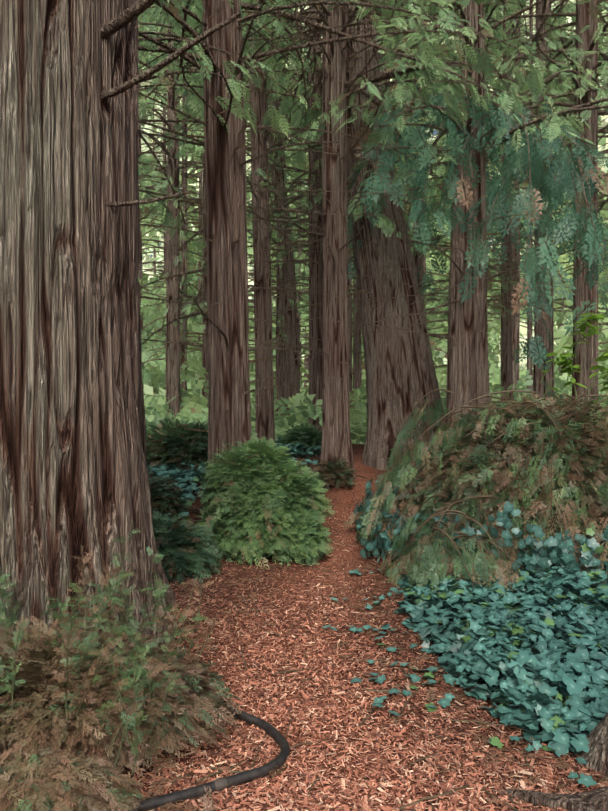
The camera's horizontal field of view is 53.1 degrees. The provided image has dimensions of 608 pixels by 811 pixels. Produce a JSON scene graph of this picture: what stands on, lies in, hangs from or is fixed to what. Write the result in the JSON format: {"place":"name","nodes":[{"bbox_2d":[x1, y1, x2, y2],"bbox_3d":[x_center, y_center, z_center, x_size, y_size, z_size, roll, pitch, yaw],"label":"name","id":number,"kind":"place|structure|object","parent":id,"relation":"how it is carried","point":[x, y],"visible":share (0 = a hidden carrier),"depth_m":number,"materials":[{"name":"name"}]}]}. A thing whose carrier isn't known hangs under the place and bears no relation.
{"place":"outdoors","nodes":[
{"label":"outdoors","id":0,"kind":"place"},
{"bbox_2d":[1,442,607,810],"bbox_3d":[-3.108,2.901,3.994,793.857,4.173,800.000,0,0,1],"label":"ground","id":1,"kind":"structure","parent":0,"point":[345,497],"depth_m":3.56,"materials":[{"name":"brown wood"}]},
{"bbox_2d":[0,519,243,810],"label":"fern bush","id":2,"kind":"object","parent":1,"relation":"on","point":[137,690],"visible":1,"depth_m":2.55,"materials":[{"name":"brown plant"}]},
{"bbox_2d":[0,0,284,697],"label":"tree","id":3,"kind":"object","parent":1,"relation":"on","point":[73,473],"visible":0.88,"depth_m":3.28,"materials":[{"name":"brown plant"}]},
{"bbox_2d":[49,698,289,810],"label":"hose","id":4,"kind":"object","parent":1,"relation":"on","point":[272,732],"visible":0.46,"depth_m":2.50,"materials":[{"name":"rubber"}]},
{"bbox_2d":[138,4,277,395],"bbox_3d":[-3.978,-7.314,18.725,5.972,17.610,6.147,0,0,35],"label":"tree","id":5,"kind":"object","parent":1,"relation":"on","point":[184,303],"visible":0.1,"depth_m":18.58,"materials":[{"name":"brown plant"}]},
{"bbox_2d":[138,0,301,422],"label":"tree","id":6,"kind":"object","parent":1,"relation":"on","point":[172,351],"visible":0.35,"depth_m":14.86,"materials":[{"name":"green plant"}]},
{"bbox_2d":[138,0,306,304],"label":"tree branch","id":7,"kind":"object","parent":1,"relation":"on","point":[205,61],"visible":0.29,"depth_m":6.72,"materials":[{"name":"green plant"}]},
{"bbox_2d":[138,6,308,416],"bbox_3d":[-2.424,-6.356,15.910,6.231,15.450,6.205,0,0,1],"label":"tree","id":8,"kind":"object","parent":1,"relation":"on","point":[205,320],"visible":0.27,"depth_m":15.82,"materials":[{"name":"brown plant"}]},
{"bbox_2d":[152,433,335,584],"bbox_3d":[-0.864,1.042,6.118,2.414,1.514,1.560,0,0,-35],"label":"conifer bush","id":9,"kind":"object","parent":1,"relation":"on","point":[260,498],"visible":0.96,"depth_m":5.96,"materials":[{"name":"green plant"}]},
{"bbox_2d":[146,414,356,519],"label":"bushes","id":10,"kind":"object","parent":1,"relation":"on","point":[166,439],"visible":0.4,"depth_m":9.91,"materials":[{"name":"green plant"}]},
{"bbox_2d":[191,1,321,416],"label":"tree","id":11,"kind":"object","parent":1,"relation":"on","point":[280,372],"visible":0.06,"depth_m":20.31,"materials":[{"name":"brown plant"}]},
{"bbox_2d":[154,0,361,421],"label":"tree","id":12,"kind":"object","parent":1,"relation":"on","point":[291,319],"visible":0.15,"depth_m":15.78,"materials":[{"name":"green plant"}]},
{"bbox_2d":[138,0,415,449],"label":"tree","id":13,"kind":"object","parent":1,"relation":"on","point":[264,407],"visible":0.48,"depth_m":11.31,"materials":[{"name":"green plant"}]},
{"bbox_2d":[179,0,452,431],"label":"tree","id":14,"kind":"object","parent":1,"relation":"on","point":[315,364],"visible":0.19,"depth_m":13.81,"materials":[{"name":"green plant"}]},
{"bbox_2d":[154,0,525,485],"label":"tree","id":15,"kind":"object","parent":1,"relation":"on","point":[336,431],"visible":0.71,"depth_m":8.96,"materials":[{"name":"brown plant"}]},
{"bbox_2d":[138,0,546,512],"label":"tree","id":16,"kind":"object","parent":1,"relation":"on","point":[229,361],"visible":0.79,"depth_m":6.76,"materials":[{"name":"brown plant"}]},
{"bbox_2d":[271,1,448,428],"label":"tree","id":17,"kind":"object","parent":1,"relation":"on","point":[350,305],"visible":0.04,"depth_m":18.81,"materials":[{"name":"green plant"}]},
{"bbox_2d":[138,0,607,424],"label":"background trees","id":18,"kind":"object","parent":1,"relation":"on","point":[357,369],"visible":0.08,"depth_m":24.83,"materials":[{"name":"brown plant"}]},
{"bbox_2d":[139,0,607,443],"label":"foliage wall","id":19,"kind":"structure","parent":1,"relation":"on","point":[194,401],"depth_m":26.91,"materials":[{"name":"green plant"}]},
{"bbox_2d":[146,437,607,786],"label":"ivy ground cover","id":20,"kind":"object","parent":1,"relation":"on","point":[578,685],"visible":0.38,"depth_m":3.82,"materials":[{"name":"green plant"}]},
{"bbox_2d":[186,525,607,810],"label":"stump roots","id":21,"kind":"object","parent":1,"relation":"on","point":[595,800],"visible":0.54,"depth_m":2.38,"materials":[{"name":"brown plant"}]},
{"bbox_2d":[198,0,607,469],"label":"tree","id":22,"kind":"object","parent":1,"relation":"on","point":[401,380],"visible":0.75,"depth_m":9.18,"materials":[{"name":"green plant"}]},
{"bbox_2d":[269,0,607,439],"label":"tree","id":23,"kind":"object","parent":1,"relation":"on","point":[467,364],"visible":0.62,"depth_m":8.68,"materials":[{"name":"green plant"}]},
{"bbox_2d":[348,0,530,365],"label":"tree","id":24,"kind":"object","parent":1,"relation":"on","point":[418,263],"visible":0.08,"depth_m":15.84,"materials":[{"name":"brown plant"}]},
{"bbox_2d":[343,311,607,605],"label":"mound bush","id":25,"kind":"object","parent":1,"relation":"on","point":[517,484],"visible":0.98,"depth_m":5.77,"materials":[{"name":"green plant"}]},
{"bbox_2d":[347,0,607,344],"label":"foliage","id":26,"kind":"object","parent":1,"relation":"on","point":[543,58],"visible":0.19,"depth_m":12.20,"materials":[{"name":"green plant"}]},
{"bbox_2d":[398,0,607,409],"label":"tree","id":27,"kind":"object","parent":1,"relation":"on","point":[587,71],"visible":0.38,"depth_m":9.71,"materials":[{"name":"green plant"}]},
{"bbox_2d":[401,0,606,402],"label":"tree","id":28,"kind":"object","parent":1,"relation":"on","point":[506,360],"visible":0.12,"depth_m":16.72,"materials":[{"name":"green plant"}]},
{"bbox_2d":[413,0,607,409],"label":"tree","id":29,"kind":"object","parent":1,"relation":"on","point":[540,330],"visible":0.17,"depth_m":13.67,"materials":[{"name":"green plant"}]},
{"bbox_2d":[487,0,607,351],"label":"tree","id":30,"kind":"object","parent":1,"relation":"on","point":[564,21],"visible":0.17,"depth_m":13.29,"materials":[{"name":"green plant"}]},
{"bbox_2d":[573,712,607,778],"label":"tree","id":31,"kind":"object","parent":1,"relation":"on","point":[595,757],"visible":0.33,"depth_m":2.63,"materials":[{"name":"brown plant"}]},
{"bbox_2d":[142,0,554,343],"label":"sky","id":32,"kind":"structure","parent":0,"point":[435,131],"materials":[{"name":"white"}]}
]}

